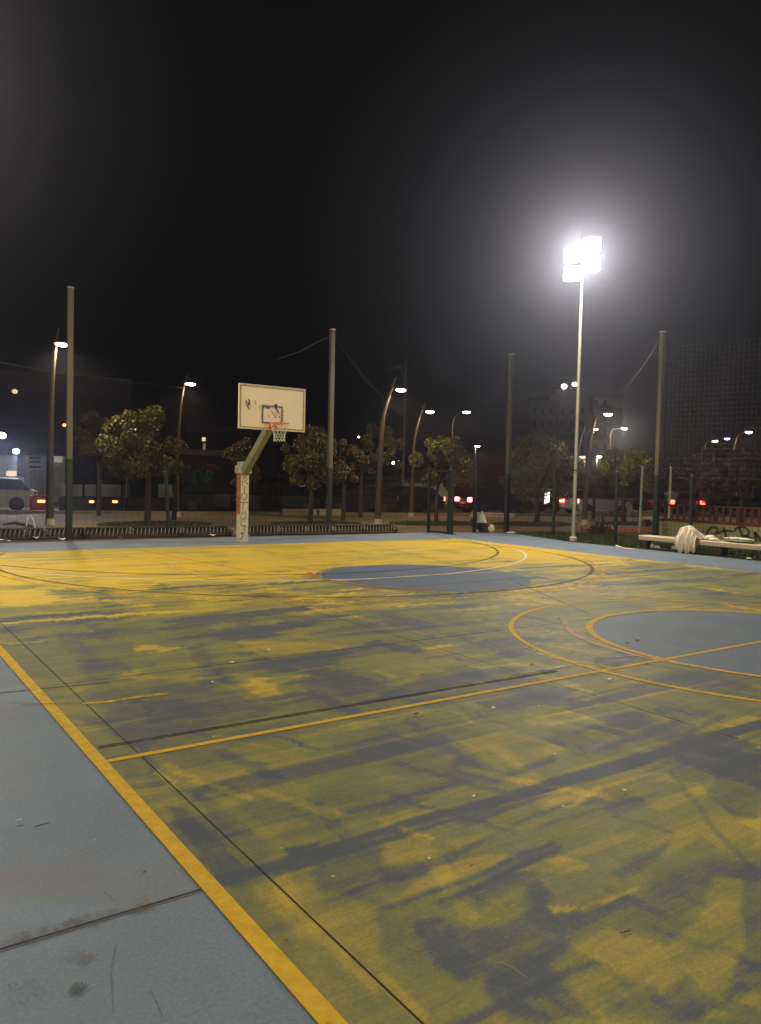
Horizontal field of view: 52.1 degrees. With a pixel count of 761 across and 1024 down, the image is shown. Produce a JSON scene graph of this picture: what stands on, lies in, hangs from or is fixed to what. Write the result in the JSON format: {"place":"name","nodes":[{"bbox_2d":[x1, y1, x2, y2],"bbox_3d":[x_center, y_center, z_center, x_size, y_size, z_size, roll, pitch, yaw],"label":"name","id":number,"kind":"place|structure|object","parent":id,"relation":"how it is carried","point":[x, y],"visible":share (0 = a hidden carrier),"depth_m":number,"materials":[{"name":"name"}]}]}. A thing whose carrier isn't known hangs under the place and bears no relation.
{"place":"outdoors","nodes":[
{"label":"outdoors","id":0,"kind":"place"},
{"bbox_2d":[30,495,45,509],"bbox_3d":[-15.281,-0.381,34.863,0.747,0.747,0.405,0,2,-23],"label":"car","id":1,"kind":"object","parent":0,"point":[38,502],"visible":0.66,"depth_m":34.71,"materials":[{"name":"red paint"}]},
{"bbox_2d":[0,370,130,494],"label":"building","id":2,"kind":"structure","parent":0,"point":[23,416],"depth_m":65.15,"materials":[{"name":"pale grey concrete"},{"name":"painted plaster"},{"name":"glass"}]},
{"bbox_2d":[59,496,96,510],"bbox_3d":[-13.764,-0.354,35.493,1.616,0.711,0.405,0,2,-23],"label":"barrier","id":3,"kind":"object","parent":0,"point":[83,500],"visible":0.64,"depth_m":35.42,"materials":[{"name":"black paint"}]},
{"bbox_2d":[102,484,120,496],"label":"wall","id":4,"kind":"structure","parent":0,"point":[113,490],"depth_m":44.38,"materials":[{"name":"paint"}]},
{"bbox_2d":[101,497,123,510],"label":"barrier","id":5,"kind":"object","parent":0,"point":[112,500],"visible":0.61,"depth_m":35.91,"materials":[{"name":"grey paint"}]},
{"bbox_2d":[0,532,404,542],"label":"soil bed","id":6,"kind":"object","parent":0,"point":[61,540],"depth_m":21.31,"materials":[{"name":"soil"}]},
{"bbox_2d":[0,528,30,539],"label":"rib barrier","id":7,"kind":"object","parent":6,"relation":"on","point":[12,533],"visible":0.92,"depth_m":20.05,"materials":[{"name":"metal"}]},
{"bbox_2d":[24,527,51,539],"bbox_3d":[-8.957,0.589,20.359,0.702,0.365,0.314,0,3,-35],"label":"rib barrier","id":8,"kind":"object","parent":6,"relation":"on","point":[42,532],"visible":0.79,"depth_m":20.36,"materials":[{"name":"metal"}]},
{"bbox_2d":[45,527,90,538],"bbox_3d":[-8.314,0.590,20.739,1.168,0.369,0.293,0,3,-35],"label":"rib barrier","id":9,"kind":"object","parent":6,"relation":"on","point":[77,532],"visible":0.8,"depth_m":20.72,"materials":[{"name":"metal"}]},
{"bbox_2d":[65,286,73,539],"bbox_3d":[-7.996,-2.509,20.044,0.150,6.482,0.150,0,3,-35],"label":"net pole","id":10,"kind":"object","parent":6,"relation":"on","point":[69,429],"visible":0.97,"depth_m":19.99,"materials":[{"name":"green metal"}]},
{"bbox_2d":[1,463,63,537],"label":"fence","id":11,"kind":"object","parent":10,"relation":"attached to","point":[16,496],"visible":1,"depth_m":19.58,"materials":[{"name":"metal"}]},
{"bbox_2d":[73,464,326,536],"bbox_3d":[-4.843,-0.322,22.507,7.980,1.904,0.004,0,3,-37],"label":"fence","id":12,"kind":"object","parent":10,"relation":"attached to","point":[209,504],"visible":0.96,"depth_m":21.96,"materials":[{"name":"metal"}]},
{"bbox_2d":[86,527,135,537],"bbox_3d":[-7.361,0.589,21.320,1.348,0.371,0.319,0,3,-35],"label":"rib barrier","id":13,"kind":"object","parent":6,"relation":"on","point":[110,532],"visible":0.91,"depth_m":21.29,"materials":[{"name":"concrete"}]},
{"bbox_2d":[132,526,185,537],"bbox_3d":[-6.232,0.585,21.974,1.557,0.363,0.316,0,3,-35],"label":"rib barrier","id":14,"kind":"object","parent":6,"relation":"on","point":[158,531],"visible":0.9,"depth_m":21.95,"materials":[{"name":"concrete"}]},
{"bbox_2d":[164,471,170,534],"bbox_3d":[-6.031,-0.230,22.044,0.229,1.866,0.130,0,3,-35],"label":"fence post","id":15,"kind":"object","parent":6,"relation":"on","point":[167,500],"visible":0.89,"depth_m":22.01,"materials":[{"name":"metal"}]},
{"bbox_2d":[182,526,233,536],"bbox_3d":[-5.015,0.586,22.714,1.590,0.369,0.303,0,3,-35],"label":"rib barrier","id":16,"kind":"object","parent":6,"relation":"on","point":[193,531],"visible":0.96,"depth_m":22.71,"materials":[{"name":"concrete"}]},
{"bbox_2d":[248,525,281,535],"bbox_3d":[-3.490,0.575,23.644,1.131,0.352,0.299,0,3,-35],"label":"rib barrier","id":17,"kind":"object","parent":6,"relation":"on","point":[265,530],"visible":0.98,"depth_m":23.61,"materials":[{"name":"concrete"}]},
{"bbox_2d":[281,525,307,534],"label":"rib barrier","id":18,"kind":"object","parent":6,"relation":"on","point":[294,529],"visible":0.95,"depth_m":24.12,"materials":[{"name":"concrete"}]},
{"bbox_2d":[307,524,336,534],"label":"rib barrier","id":19,"kind":"object","parent":6,"relation":"on","point":[322,529],"visible":0.97,"depth_m":24.61,"materials":[{"name":"concrete"}]},
{"bbox_2d":[326,328,335,524],"bbox_3d":[-1.587,-2.553,24.794,0.150,6.483,0.150,0,3,-35],"label":"net pole","id":20,"kind":"object","parent":6,"relation":"on","point":[329,486],"visible":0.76,"depth_m":24.74,"materials":[{"name":"green metal"}]},
{"bbox_2d":[333,471,423,530],"bbox_3d":[0.000,-0.337,25.637,3.610,1.904,0.004,0,3,-25],"label":"fence","id":21,"kind":"object","parent":20,"relation":"attached to","point":[407,511],"visible":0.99,"depth_m":25.75,"materials":[{"name":"metal"}]},
{"bbox_2d":[333,524,368,533],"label":"rib barrier","id":22,"kind":"object","parent":6,"relation":"on","point":[348,528],"visible":0.97,"depth_m":25.14,"materials":[{"name":"concrete"}]},
{"bbox_2d":[365,524,397,532],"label":"rib barrier","id":23,"kind":"object","parent":6,"relation":"on","point":[376,528],"visible":0.95,"depth_m":25.71,"materials":[{"name":"concrete"}]},
{"bbox_2d":[171,424,277,472],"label":"building","id":24,"kind":"structure","parent":0,"point":[203,437],"depth_m":78.67,"materials":[{"name":"metal"}]},
{"bbox_2d":[255,473,396,497],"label":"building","id":25,"kind":"structure","parent":0,"point":[281,478],"depth_m":65.92,"materials":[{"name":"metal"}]},
{"bbox_2d":[0,505,757,514],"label":"road","id":26,"kind":"structure","parent":0,"point":[443,510],"depth_m":45.13,"materials":[{"name":"asphalt"}]},
{"bbox_2d":[0,478,37,509],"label":"car","id":27,"kind":"object","parent":26,"relation":"on","point":[13,484],"visible":0.52,"depth_m":34.93,"materials":[{"name":"white paint"}]},
{"bbox_2d":[125,497,172,510],"bbox_3d":[-10.780,-0.336,36.732,2.416,0.713,0.405,0,2,-23],"label":"barrier","id":28,"kind":"object","parent":26,"relation":"on","point":[141,500],"visible":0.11,"depth_m":36.45,"materials":[{"name":"black paint"}]},
{"bbox_2d":[171,481,249,510],"bbox_3d":[-8.387,-0.785,39.682,4.290,1.471,1.810,0,2,-23],"label":"car","id":29,"kind":"object","parent":26,"relation":"on","point":[213,492],"visible":0.36,"depth_m":38.76,"materials":[{"name":"black paint"}]},
{"bbox_2d":[235,483,321,511],"bbox_3d":[-5.288,-0.722,39.887,4.290,1.471,1.810,0,2,-23],"label":"car","id":30,"kind":"object","parent":26,"relation":"on","point":[289,495],"visible":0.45,"depth_m":39.07,"materials":[{"name":"black paint"}]},
{"bbox_2d":[316,485,398,511],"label":"car","id":31,"kind":"object","parent":26,"relation":"on","point":[369,503],"visible":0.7,"depth_m":41.48,"materials":[{"name":"grey paint"}]},
{"bbox_2d":[388,359,406,509],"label":"mast","id":32,"kind":"object","parent":26,"relation":"on","point":[404,419],"visible":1,"depth_m":46.24,"materials":[{"name":"grey metal"}]},
{"bbox_2d":[389,486,444,512],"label":"car","id":33,"kind":"object","parent":26,"relation":"on","point":[419,503],"visible":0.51,"depth_m":43.21,"materials":[{"name":"black paint"}]},
{"bbox_2d":[455,487,532,512],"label":"car","id":34,"kind":"object","parent":26,"relation":"on","point":[464,501],"visible":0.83,"depth_m":43.96,"materials":[{"name":"black paint"}]},
{"bbox_2d":[510,488,559,511],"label":"car","id":35,"kind":"object","parent":26,"relation":"on","point":[543,506],"visible":0.2,"depth_m":48.63,"materials":[{"name":"black paint"}]},
{"bbox_2d":[559,490,631,512],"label":"car","id":36,"kind":"object","parent":26,"relation":"on","point":[603,506],"visible":0.51,"depth_m":47.12,"materials":[{"name":"white paint"}]},
{"bbox_2d":[618,491,676,513],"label":"car","id":37,"kind":"object","parent":26,"relation":"on","point":[646,504],"visible":0.2,"depth_m":50.56,"materials":[{"name":"grey paint"}]},
{"bbox_2d":[660,491,701,513],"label":"car","id":38,"kind":"object","parent":26,"relation":"on","point":[680,497],"visible":0.23,"depth_m":50.55,"materials":[{"name":"black paint"}]},
{"bbox_2d":[698,492,752,513],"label":"car","id":39,"kind":"object","parent":26,"relation":"on","point":[734,502],"visible":0.34,"depth_m":51.13,"materials":[{"name":"red paint"}]},
{"bbox_2d":[0,532,760,1023],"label":"court border","id":40,"kind":"object","parent":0,"point":[94,848],"visible":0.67,"depth_m":3.15,"materials":[{"name":"blue paint"}]},
{"bbox_2d":[0,888,202,949],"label":"joint line","id":41,"kind":"object","parent":40,"relation":"on","point":[98,919],"visible":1,"depth_m":3.00,"materials":[{"name":"black"}]},
{"bbox_2d":[235,383,305,542],"bbox_3d":[-2.819,-1.125,19.816,1.679,3.974,2.528,1,2,-12],"label":"basketball hoop","id":42,"kind":"object","parent":40,"relation":"on","point":[267,410],"visible":1,"depth_m":19.28,"materials":[{"name":"beige paint"}]},
{"bbox_2d":[0,538,760,1023],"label":"painted court","id":43,"kind":"object","parent":40,"relation":"on","point":[396,830],"visible":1,"depth_m":4.76,"materials":[{"name":"paint"}]},
{"bbox_2d":[0,645,347,1023],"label":"sideline","id":44,"kind":"object","parent":43,"relation":"on","point":[316,1004],"visible":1,"depth_m":3.31,"materials":[{"name":"yellow paint"}]},
{"bbox_2d":[0,622,423,1023],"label":"joint line","id":45,"kind":"object","parent":43,"relation":"on","point":[349,953],"visible":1,"depth_m":3.34,"materials":[{"name":"black"}]},
{"bbox_2d":[2,539,498,574],"bbox_3d":[-1.872,0.970,17.553,13.702,0.001,6.767,0,3,-35],"label":"dark arc","id":46,"kind":"object","parent":43,"relation":"on","point":[289,574],"visible":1,"depth_m":14.34,"materials":[{"name":"black paint"}]},
{"bbox_2d":[4,538,526,580],"bbox_3d":[-1.468,0.998,17.084,14.040,0.001,7.264,0,3,-35],"label":"white arc","id":47,"kind":"object","parent":43,"relation":"on","point":[525,557],"visible":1,"depth_m":13.41,"materials":[{"name":"paint"}]},
{"bbox_2d":[0,540,593,597],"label":"court line","id":48,"kind":"object","parent":43,"relation":"on","point":[588,564],"visible":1,"depth_m":12.09,"materials":[{"name":"red paint"}]},
{"bbox_2d":[0,541,605,601],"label":"yellow arc","id":49,"kind":"object","parent":43,"relation":"on","point":[603,573],"visible":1,"depth_m":11.66,"materials":[{"name":"paint"}]},
{"bbox_2d":[98,670,557,748],"bbox_3d":[-0.072,1.474,6.054,4.110,0.001,0.055,0,3,-34],"label":"black halfway line","id":50,"kind":"object","parent":43,"relation":"on","point":[278,717],"visible":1,"depth_m":5.82,"materials":[{"name":"paint"}]},
{"bbox_2d":[315,566,532,591],"bbox_3d":[0.336,1.183,13.513,4.010,0.001,2.352,3,3,35],"label":"pale disk edge","id":51,"kind":"object","parent":43,"relation":"on","point":[317,574],"visible":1,"depth_m":12.70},
{"bbox_2d":[321,565,530,590],"bbox_3d":[0.813,1.169,14.191,3.800,0.001,3.800,0,3,-35],"label":"free throw disk","id":52,"kind":"object","parent":43,"relation":"on","point":[464,581],"visible":1,"depth_m":13.95,"materials":[{"name":"paint"}]},
{"bbox_2d":[106,641,760,761],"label":"halfway line","id":53,"kind":"object","parent":43,"relation":"on","point":[283,728],"visible":1,"depth_m":5.80,"materials":[{"name":"yellow paint"}]},
{"bbox_2d":[508,600,760,701],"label":"ring","id":54,"kind":"object","parent":43,"relation":"on","point":[511,628],"visible":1,"depth_m":7.95,"materials":[{"name":"yellow paint"}]},
{"bbox_2d":[563,622,722,670],"bbox_3d":[2.568,1.435,8.493,0.494,0.001,2.619,0,2,-21],"label":"pink arc","id":55,"kind":"object","parent":43,"relation":"on","point":[565,626],"visible":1,"depth_m":8.10,"materials":[{"name":"paint"}]},
{"bbox_2d":[586,610,760,676],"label":"ring","id":56,"kind":"object","parent":43,"relation":"on","point":[589,628],"visible":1,"depth_m":8.93,"materials":[{"name":"yellow paint"}]},
{"bbox_2d":[593,610,760,674],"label":"disk","id":57,"kind":"object","parent":43,"relation":"on","point":[663,634],"visible":1,"depth_m":9.06,"materials":[{"name":"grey paint"}]},
{"bbox_2d":[427,469,454,534],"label":"gate","id":58,"kind":"structure","parent":40,"relation":"on","point":[450,504],"depth_m":25.81,"materials":[{"name":"metal"}]},
{"bbox_2d":[0,479,760,536],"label":"ground","id":59,"kind":"structure","parent":0,"point":[79,520],"depth_m":32.87,"materials":[{"name":"concrete"}]},
{"bbox_2d":[0,447,65,502],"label":"shopfront","id":60,"kind":"object","parent":59,"relation":"on","point":[35,459],"visible":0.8,"depth_m":43.61,"materials":[{"name":"paint"}]},
{"bbox_2d":[44,328,66,524],"bbox_3d":[-10.711,-2.825,25.866,0.794,6.523,0.394,0,3,-25],"label":"street lamp","id":61,"kind":"object","parent":59,"relation":"on","point":[49,519],"visible":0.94,"depth_m":25.73,"materials":[{"name":"metal"}]},
{"bbox_2d":[65,409,111,515],"bbox_3d":[-11.890,-2.047,32.427,2.208,4.392,1.914,0,3,-35],"label":"tree","id":62,"kind":"object","parent":59,"relation":"on","point":[84,440],"visible":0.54,"depth_m":32.11,"materials":[{"name":"green plant"}]},
{"bbox_2d":[95,405,183,522],"bbox_3d":[-8.576,-1.698,27.662,2.691,4.224,3.247,2,2,17],"label":"tree","id":63,"kind":"object","parent":59,"relation":"on","point":[132,447],"visible":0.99,"depth_m":27.06,"materials":[{"name":"green plant"}]},
{"bbox_2d":[96,520,211,526],"bbox_3d":[-7.924,0.387,27.559,4.166,0.117,2.596,0,3,-35],"label":"grass patch","id":64,"kind":"object","parent":59,"relation":"on","point":[159,523],"visible":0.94,"depth_m":27.21,"materials":[{"name":"plant"}]},
{"bbox_2d":[152,436,190,519],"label":"tree","id":65,"kind":"object","parent":59,"relation":"on","point":[172,475],"visible":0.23,"depth_m":30.42,"materials":[{"name":"green plant"}]},
{"bbox_2d":[176,375,196,516],"bbox_3d":[-8.234,-2.787,32.877,0.939,5.998,0.414,1,2,-19],"label":"street lamp","id":66,"kind":"object","parent":59,"relation":"on","point":[190,383],"visible":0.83,"depth_m":32.75,"materials":[{"name":"metal"}]},
{"bbox_2d":[175,449,256,490],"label":"graffiti container","id":67,"kind":"object","parent":59,"relation":"on","point":[210,463],"visible":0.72,"depth_m":45.35,"materials":[{"name":"metal"}]},
{"bbox_2d":[222,437,260,486],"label":"tree","id":68,"kind":"object","parent":59,"relation":"on","point":[233,453],"visible":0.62,"depth_m":35.36,"materials":[{"name":"green plant"}]},
{"bbox_2d":[280,424,350,522],"bbox_3d":[-2.514,-1.470,30.194,2.740,3.855,2.880,1,2,-1],"label":"tree","id":69,"kind":"object","parent":59,"relation":"on","point":[310,440],"visible":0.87,"depth_m":29.79,"materials":[{"name":"green plant"}]},
{"bbox_2d":[271,520,360,525],"bbox_3d":[-2.433,0.411,30.083,3.909,0.117,2.445,0,3,-35],"label":"grass patch","id":70,"kind":"object","parent":59,"relation":"on","point":[304,523],"visible":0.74,"depth_m":29.82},
{"bbox_2d":[333,439,369,519],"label":"tree","id":71,"kind":"object","parent":59,"relation":"on","point":[352,450],"visible":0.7,"depth_m":33.16,"materials":[{"name":"green plant"}]},
{"bbox_2d":[0,510,757,516],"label":"kerb","id":72,"kind":"structure","parent":59,"relation":"on","point":[224,513],"depth_m":36.68,"materials":[{"name":"concrete"}]},
{"bbox_2d":[359,423,404,517],"bbox_3d":[0.040,-1.908,35.791,2.150,4.388,1.980,0,3,-35],"label":"tree","id":73,"kind":"object","parent":59,"relation":"on","point":[389,456],"visible":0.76,"depth_m":35.66,"materials":[{"name":"green plant"}]},
{"bbox_2d":[375,377,406,523],"bbox_3d":[0.403,-2.391,30.600,1.218,5.787,0.452,1,2,-4],"label":"street lamp","id":74,"kind":"object","parent":59,"relation":"on","point":[379,472],"visible":0.98,"depth_m":30.55,"materials":[{"name":"metal"}]},
{"bbox_2d":[363,478,447,503],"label":"plastered wall","id":75,"kind":"structure","parent":59,"relation":"on","point":[393,483],"depth_m":61.45,"materials":[{"name":"paint"}]},
{"bbox_2d":[408,402,434,516],"bbox_3d":[1.975,-2.487,37.353,1.210,5.507,0.454,1,2,-1],"label":"street lamp","id":76,"kind":"object","parent":59,"relation":"on","point":[411,507],"visible":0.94,"depth_m":37.34,"materials":[{"name":"metal"}]},
{"bbox_2d":[389,520,469,525],"bbox_3d":[2.292,0.430,32.322,4.383,0.117,2.709,0,3,-35],"label":"grass patch","id":77,"kind":"object","parent":59,"relation":"on","point":[433,523],"visible":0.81,"depth_m":31.70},
{"bbox_2d":[408,435,473,521],"bbox_3d":[2.526,-1.432,32.980,2.352,3.778,2.809,0,3,-35],"label":"tree","id":78,"kind":"object","parent":59,"relation":"on","point":[442,457],"visible":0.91,"depth_m":32.83,"materials":[{"name":"green plant"}]},
{"bbox_2d":[472,471,477,532],"bbox_3d":[3.281,-0.349,26.955,0.143,2.129,0.150,0,3,-35],"label":"fence post","id":79,"kind":"object","parent":59,"relation":"on","point":[475,500],"visible":1,"depth_m":26.90,"materials":[{"name":"metal"}]},
{"bbox_2d":[469,512,514,525],"bbox_3d":[4.513,0.305,31.487,1.859,0.515,1.300,1,2,4],"label":"slab bench","id":80,"kind":"object","parent":59,"relation":"on","point":[488,515],"visible":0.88,"depth_m":31.14,"materials":[{"name":"grey concrete"}]},
{"bbox_2d":[504,354,513,531],"bbox_3d":[4.603,-2.469,27.951,0.150,6.345,0.150,0,3,-35],"label":"net pole","id":81,"kind":"object","parent":59,"relation":"on","point":[508,445],"visible":1,"depth_m":27.90,"materials":[{"name":"green metal"}]},
{"bbox_2d":[492,520,576,526],"bbox_3d":[6.671,0.482,33.507,4.444,0.117,2.759,0,3,-35],"label":"grass patch","id":82,"kind":"object","parent":59,"relation":"on","point":[537,523],"visible":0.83,"depth_m":33.19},
{"bbox_2d":[499,430,584,521],"bbox_3d":[7.191,-1.615,35.493,3.432,4.162,3.804,1,2,-11],"label":"tree","id":83,"kind":"object","parent":59,"relation":"on","point":[539,461],"visible":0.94,"depth_m":35.12,"materials":[{"name":"green plant"}]},
{"bbox_2d":[581,473,609,518],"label":"tree","id":84,"kind":"object","parent":59,"relation":"on","point":[595,489],"visible":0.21,"depth_m":40.32,"materials":[{"name":"green plant"}]},
{"bbox_2d":[580,411,613,524],"bbox_3d":[9.442,-1.902,33.927,1.261,4.957,0.507,2,2,10],"label":"street lamp","id":85,"kind":"object","parent":59,"relation":"on","point":[584,521],"visible":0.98,"depth_m":34.01,"materials":[{"name":"metal"}]},
{"bbox_2d":[581,512,624,533],"bbox_3d":[8.000,0.423,28.055,1.959,0.810,0.861,0,3,-35],"label":"bush","id":86,"kind":"object","parent":59,"relation":"on","point":[595,529],"visible":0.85,"depth_m":27.95,"materials":[{"name":"green plant"}]},
{"bbox_2d":[589,445,653,521],"bbox_3d":[11.691,-1.299,36.665,3.014,3.641,3.190,3,3,35],"label":"tree","id":87,"kind":"object","parent":59,"relation":"on","point":[633,462],"visible":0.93,"depth_m":36.10,"materials":[{"name":"green plant"}]},
{"bbox_2d":[637,456,685,493],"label":"tree","id":88,"kind":"object","parent":59,"relation":"on","point":[665,462],"visible":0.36,"depth_m":40.92,"materials":[{"name":"green plant"}]},
{"bbox_2d":[664,453,722,518],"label":"tree","id":89,"kind":"object","parent":59,"relation":"on","point":[693,462],"visible":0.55,"depth_m":42.24,"materials":[{"name":"green plant"}]},
{"bbox_2d":[689,442,739,520],"bbox_3d":[14.973,-1.225,34.849,1.987,3.784,1.791,1,2,-10],"label":"tree","id":90,"kind":"object","parent":59,"relation":"on","point":[703,480],"visible":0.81,"depth_m":34.56,"materials":[{"name":"green plant"}]},
{"bbox_2d":[720,451,760,522],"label":"tree","id":91,"kind":"object","parent":59,"relation":"on","point":[745,471],"visible":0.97,"depth_m":32.70,"materials":[{"name":"green plant"}]},
{"bbox_2d":[0,0,760,479],"label":"sky","id":92,"kind":"structure","parent":0,"point":[219,188],"materials":[{"name":"black"}]},
{"bbox_2d":[410,452,514,499],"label":"building","id":93,"kind":"structure","parent":0,"point":[490,468],"depth_m":76.75,"materials":[{"name":"metal"}]},
{"bbox_2d":[462,445,526,482],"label":"building","id":94,"kind":"structure","parent":0,"point":[493,448],"depth_m":102.67,"materials":[{"name":"metal"}]},
{"bbox_2d":[505,378,623,485],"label":"apartment block","id":95,"kind":"structure","parent":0,"point":[550,413],"depth_m":134.45,"materials":[{"name":"grey paint"}]},
{"bbox_2d":[503,530,760,560],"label":"lawn","id":96,"kind":"structure","parent":0,"point":[708,554],"depth_m":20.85,"materials":[{"name":"plant"}]},
{"bbox_2d":[551,470,556,535],"bbox_3d":[5.800,-0.290,26.024,0.120,2.203,0.130,0,3,-35],"label":"fence post","id":97,"kind":"object","parent":96,"relation":"on","point":[554,499],"visible":0.92,"depth_m":25.99,"materials":[{"name":"metal"}]},
{"bbox_2d":[564,236,600,541],"bbox_3d":[5.939,-3.626,23.428,1.060,9.081,0.466,2,2,16],"label":"floodlight","id":98,"kind":"object","parent":96,"relation":"on","point":[591,244],"visible":1,"depth_m":23.33,"materials":[{"name":"metal"}]},
{"bbox_2d":[613,471,618,543],"bbox_3d":[7.039,-0.136,23.261,0.120,2.174,0.130,0,3,-35],"label":"fence post","id":99,"kind":"object","parent":96,"relation":"on","point":[616,506],"visible":0.98,"depth_m":23.23,"materials":[{"name":"metal"}]},
{"bbox_2d":[508,476,614,540],"bbox_3d":[5.794,-0.204,25.652,0.004,1.904,5.386,0,3,-27],"label":"fence","id":100,"kind":"object","parent":99,"relation":"attached to","point":[587,497],"visible":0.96,"depth_m":25.43,"materials":[{"name":"metal"}]},
{"bbox_2d":[618,477,760,554],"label":"fence","id":101,"kind":"object","parent":99,"relation":"attached to","point":[688,506],"visible":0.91,"depth_m":21.28,"materials":[{"name":"metal"}]},
{"bbox_2d":[652,331,665,541],"bbox_3d":[8.657,-2.323,24.236,0.150,6.538,0.150,0,3,-35],"label":"net pole","id":102,"kind":"object","parent":96,"relation":"on","point":[658,448],"visible":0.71,"depth_m":24.19,"materials":[{"name":"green metal"}]},
{"bbox_2d":[660,339,760,478],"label":"ball net","id":103,"kind":"object","parent":102,"relation":"hanging from","point":[725,443],"visible":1,"depth_m":22.67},
{"bbox_2d":[639,535,760,555],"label":"long bench","id":104,"kind":"object","parent":96,"relation":"on","point":[719,548],"visible":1,"depth_m":20.10,"materials":[{"name":"concrete"}]},
{"bbox_2d":[674,525,705,553],"bbox_3d":[8.209,0.729,20.667,0.622,0.756,0.668,0,3,-35],"label":"draped cloth","id":105,"kind":"object","parent":104,"relation":"on","point":[686,537],"visible":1,"depth_m":20.49,"materials":[{"name":"white fabric"}]},
{"bbox_2d":[597,477,760,501],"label":"building","id":106,"kind":"structure","parent":0,"point":[757,496],"depth_m":105.64,"materials":[{"name":"metal"}]},
{"bbox_2d":[658,521,760,543],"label":"tiled wall","id":107,"kind":"structure","parent":0,"point":[724,531],"depth_m":24.86,"materials":[{"name":"tile"}]},
{"bbox_2d":[659,503,760,526],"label":"red railing","id":108,"kind":"object","parent":107,"relation":"on","point":[709,521],"visible":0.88,"depth_m":24.95,"materials":[{"name":"metal"}]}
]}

